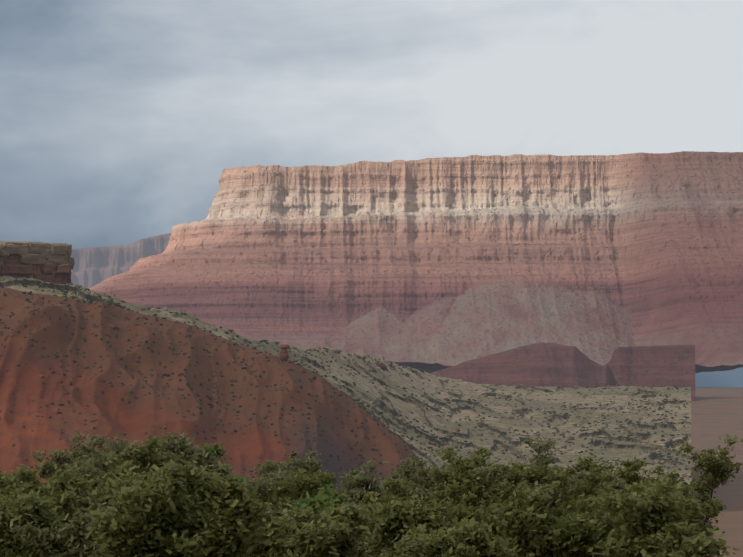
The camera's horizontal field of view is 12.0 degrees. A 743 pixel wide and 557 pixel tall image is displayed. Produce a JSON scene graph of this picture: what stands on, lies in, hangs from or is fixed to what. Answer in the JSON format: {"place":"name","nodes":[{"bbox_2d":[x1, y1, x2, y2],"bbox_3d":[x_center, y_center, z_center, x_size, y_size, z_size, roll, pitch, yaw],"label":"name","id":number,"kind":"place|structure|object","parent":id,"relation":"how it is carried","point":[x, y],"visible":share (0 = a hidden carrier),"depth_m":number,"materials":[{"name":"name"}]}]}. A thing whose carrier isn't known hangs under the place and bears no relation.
{"place":"outdoors","nodes":[
{"label":"outdoors","id":0,"kind":"place"},
{"bbox_2d":[70,233,171,288],"bbox_3d":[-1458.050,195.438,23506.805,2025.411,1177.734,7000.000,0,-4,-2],"label":"cliff","id":1,"kind":"structure","parent":0,"point":[93,266],"depth_m":24000.00,"materials":[{"name":"grey stone"}]},
{"bbox_2d":[0,276,691,494],"bbox_3d":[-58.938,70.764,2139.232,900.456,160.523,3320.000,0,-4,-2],"label":"terrain","id":2,"kind":"structure","parent":0,"point":[134,412],"depth_m":1929.35,"materials":[{"name":"brown soil"}]},
{"bbox_2d":[0,289,409,486],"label":"shrubs","id":3,"kind":"object","parent":2,"relation":"on","point":[179,374],"visible":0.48,"depth_m":1879.92,"materials":[{"name":"green plant"}]},
{"bbox_2d":[279,344,289,360],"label":"hoodoo","id":4,"kind":"object","parent":2,"relation":"on","point":[283,355],"visible":0.88,"depth_m":1984.13,"materials":[{"name":"brown stone"}]},
{"bbox_2d":[30,308,574,431],"bbox_3d":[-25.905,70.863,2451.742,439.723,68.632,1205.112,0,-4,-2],"label":"rocks","id":5,"kind":"object","parent":2,"relation":"on","point":[381,365],"visible":0.56,"depth_m":2839.71,"materials":[{"name":"brown stone"}]},
{"bbox_2d":[0,275,689,493],"bbox_3d":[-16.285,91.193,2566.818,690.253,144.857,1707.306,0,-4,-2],"label":"shrubs","id":6,"kind":"object","parent":2,"relation":"on","point":[286,388],"visible":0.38,"depth_m":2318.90,"materials":[{"name":"green plant"}]},
{"bbox_2d":[327,347,556,428],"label":"rocks","id":7,"kind":"object","parent":2,"relation":"on","point":[337,351],"visible":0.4,"depth_m":2731.39,"materials":[{"name":"stone"}]},
{"bbox_2d":[0,0,742,387],"label":"sky","id":8,"kind":"structure","parent":0,"point":[121,121],"materials":[{"name":"grey"}]},
{"bbox_2d":[90,151,742,372],"bbox_3d":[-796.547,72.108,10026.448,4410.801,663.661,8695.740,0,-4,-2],"label":"cliff","id":9,"kind":"structure","parent":0,"point":[429,265],"depth_m":8744.24,"materials":[{"name":"brown stone"}]},
{"bbox_2d":[429,342,694,400],"bbox_3d":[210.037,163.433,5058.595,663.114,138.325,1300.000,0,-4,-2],"label":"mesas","id":10,"kind":"structure","parent":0,"point":[542,364],"depth_m":4950.85,"materials":[{"name":"brown stone"}]},
{"bbox_2d":[691,387,742,556],"bbox_3d":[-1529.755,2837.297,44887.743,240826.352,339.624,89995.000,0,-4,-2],"label":"ground","id":11,"kind":"structure","parent":0,"point":[716,413],"depth_m":4049.07,"materials":[{"name":"soil"}]},
{"bbox_2d":[0,471,25,491],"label":"bush","id":12,"kind":"object","parent":11,"relation":"on","point":[14,480],"visible":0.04,"depth_m":312.37,"materials":[{"name":"green plant"}]},
{"bbox_2d":[0,472,26,556],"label":"bush","id":13,"kind":"object","parent":11,"relation":"on","point":[5,491],"visible":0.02,"depth_m":288.38,"materials":[{"name":"green plant"}]},
{"bbox_2d":[0,484,64,556],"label":"bush","id":14,"kind":"object","parent":11,"relation":"on","point":[23,509],"visible":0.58,"depth_m":246.81,"materials":[{"name":"green plant"}]},
{"bbox_2d":[0,241,66,283],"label":"rock outcrop","id":15,"kind":"object","parent":11,"relation":"on","point":[14,259],"visible":0.19,"depth_m":2138.45,"materials":[{"name":"stone"}]},
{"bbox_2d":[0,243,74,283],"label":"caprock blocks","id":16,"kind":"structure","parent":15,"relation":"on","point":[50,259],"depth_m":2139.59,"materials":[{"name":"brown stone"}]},
{"bbox_2d":[1,464,83,516],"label":"bush","id":17,"kind":"object","parent":11,"relation":"on","point":[28,476],"visible":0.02,"depth_m":319.67,"materials":[{"name":"green plant"}]},
{"bbox_2d":[2,463,92,546],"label":"bush","id":18,"kind":"object","parent":11,"relation":"on","point":[64,486],"visible":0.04,"depth_m":275.41,"materials":[{"name":"green plant"}]},
{"bbox_2d":[6,430,102,488],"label":"bush","id":19,"kind":"object","parent":11,"relation":"on","point":[47,468],"visible":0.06,"depth_m":397.04,"materials":[{"name":"green plant"}]},
{"bbox_2d":[9,501,116,556],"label":"bush","id":20,"kind":"object","parent":11,"relation":"on","point":[77,542],"visible":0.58,"depth_m":243.15,"materials":[{"name":"green plant"}]},
{"bbox_2d":[41,469,103,514],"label":"bush","id":21,"kind":"object","parent":11,"relation":"on","point":[48,485],"visible":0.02,"depth_m":351.04,"materials":[{"name":"green plant"}]},
{"bbox_2d":[68,444,114,468],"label":"bush","id":22,"kind":"object","parent":11,"relation":"on","point":[74,452],"depth_m":409.35,"materials":[{"name":"green plant"}]},
{"bbox_2d":[70,434,199,535],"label":"bush","id":23,"kind":"object","parent":11,"relation":"on","point":[144,452],"visible":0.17,"depth_m":253.99,"materials":[{"name":"green plant"}]},
{"bbox_2d":[72,426,235,512],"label":"bush","id":24,"kind":"object","parent":11,"relation":"on","point":[182,449],"visible":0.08,"depth_m":312.45,"materials":[{"name":"green plant"}]},
{"bbox_2d":[86,459,287,556],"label":"bush","id":25,"kind":"object","parent":11,"relation":"on","point":[225,522],"visible":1,"depth_m":198.55,"materials":[{"name":"green plant"}]},
{"bbox_2d":[161,442,228,471],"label":"bush","id":26,"kind":"object","parent":11,"relation":"on","point":[207,448],"depth_m":399.42,"materials":[{"name":"green plant"}]},
{"bbox_2d":[182,471,256,518],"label":"bush","id":27,"kind":"object","parent":11,"relation":"on","point":[238,477],"visible":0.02,"depth_m":286.48,"materials":[{"name":"green plant"}]},
{"bbox_2d":[242,468,299,555],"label":"bush","id":28,"kind":"object","parent":11,"relation":"on","point":[263,485],"visible":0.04,"depth_m":333.01,"materials":[{"name":"green plant"}]},
{"bbox_2d":[253,450,336,486],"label":"bush","id":29,"kind":"object","parent":11,"relation":"on","point":[294,464],"depth_m":392.21,"materials":[{"name":"green plant"}]},
{"bbox_2d":[256,471,335,503],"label":"bush","id":30,"kind":"object","parent":11,"relation":"on","point":[328,483],"visible":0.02,"depth_m":382.19,"materials":[{"name":"green plant"}]},
{"bbox_2d":[260,465,349,553],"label":"bush","id":31,"kind":"object","parent":11,"relation":"on","point":[283,495],"visible":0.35,"depth_m":307.70,"materials":[{"name":"green plant"}]},
{"bbox_2d":[243,494,383,556],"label":"bush","id":32,"kind":"object","parent":11,"relation":"on","point":[331,532],"visible":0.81,"depth_m":219.53,"materials":[{"name":"green plant"}]},
{"bbox_2d":[292,486,374,556],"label":"bush","id":33,"kind":"object","parent":11,"relation":"on","point":[311,501],"visible":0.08,"depth_m":248.12,"materials":[{"name":"green plant"}]},
{"bbox_2d":[326,468,437,556],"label":"bush","id":34,"kind":"object","parent":11,"relation":"on","point":[426,485],"depth_m":374.93,"materials":[{"name":"green plant"}]},
{"bbox_2d":[333,460,436,556],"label":"bush","id":35,"kind":"object","parent":11,"relation":"on","point":[355,481],"visible":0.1,"depth_m":338.63,"materials":[{"name":"green plant"}]},
{"bbox_2d":[353,475,464,556],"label":"bush","id":36,"kind":"object","parent":11,"relation":"on","point":[406,511],"visible":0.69,"depth_m":264.20,"materials":[{"name":"green plant"}]},
{"bbox_2d":[376,451,441,490],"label":"bush","id":37,"kind":"object","parent":11,"relation":"on","point":[420,478],"depth_m":381.54,"materials":[{"name":"green plant"}]},
{"bbox_2d":[380,517,516,556],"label":"bush","id":38,"kind":"object","parent":11,"relation":"on","point":[468,540],"visible":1,"depth_m":205.20,"materials":[{"name":"green plant"}]},
{"bbox_2d":[435,495,509,555],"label":"bush","id":39,"kind":"object","parent":11,"relation":"on","point":[459,513],"visible":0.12,"depth_m":270.73,"materials":[{"name":"green plant"}]},
{"bbox_2d":[424,446,530,517],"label":"bush","id":40,"kind":"object","parent":11,"relation":"on","point":[455,480],"visible":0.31,"depth_m":346.77,"materials":[{"name":"green plant"}]},
{"bbox_2d":[470,474,543,493],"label":"bush","id":41,"kind":"object","parent":11,"relation":"on","point":[530,486],"visible":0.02,"depth_m":357.64,"materials":[{"name":"green plant"}]},
{"bbox_2d":[479,436,561,482],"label":"bush","id":42,"kind":"object","parent":11,"relation":"on","point":[534,446],"depth_m":420.69,"materials":[{"name":"green plant"}]},
{"bbox_2d":[435,458,617,496],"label":"bush","id":43,"kind":"object","parent":11,"relation":"on","point":[539,472],"visible":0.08,"depth_m":373.97,"materials":[{"name":"green plant"}]},
{"bbox_2d":[491,480,627,556],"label":"bush","id":44,"kind":"object","parent":11,"relation":"on","point":[525,520],"visible":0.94,"depth_m":226.06,"materials":[{"name":"green plant"}]},
{"bbox_2d":[518,467,624,524],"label":"bush","id":45,"kind":"object","parent":11,"relation":"on","point":[593,481],"visible":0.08,"depth_m":289.59,"materials":[{"name":"green plant"}]},
{"bbox_2d":[528,467,626,516],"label":"bush","id":46,"kind":"object","parent":11,"relation":"on","point":[617,485],"visible":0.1,"depth_m":310.52,"materials":[{"name":"green plant"}]},
{"bbox_2d":[549,456,652,494],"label":"bush","id":47,"kind":"object","parent":11,"relation":"on","point":[631,478],"visible":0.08,"depth_m":386.49,"materials":[{"name":"green plant"}]},
{"bbox_2d":[598,477,724,555],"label":"bush","id":48,"kind":"object","parent":11,"relation":"on","point":[637,487],"visible":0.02,"depth_m":281.02,"materials":[{"name":"green plant"}]},
{"bbox_2d":[587,477,740,556],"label":"bush","id":49,"kind":"object","parent":11,"relation":"on","point":[652,527],"visible":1,"depth_m":222.09,"materials":[{"name":"green plant"}]},
{"bbox_2d":[601,434,742,538],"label":"bush","id":50,"kind":"object","parent":11,"relation":"on","point":[716,466],"visible":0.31,"depth_m":414.05,"materials":[{"name":"green plant"}]}
]}

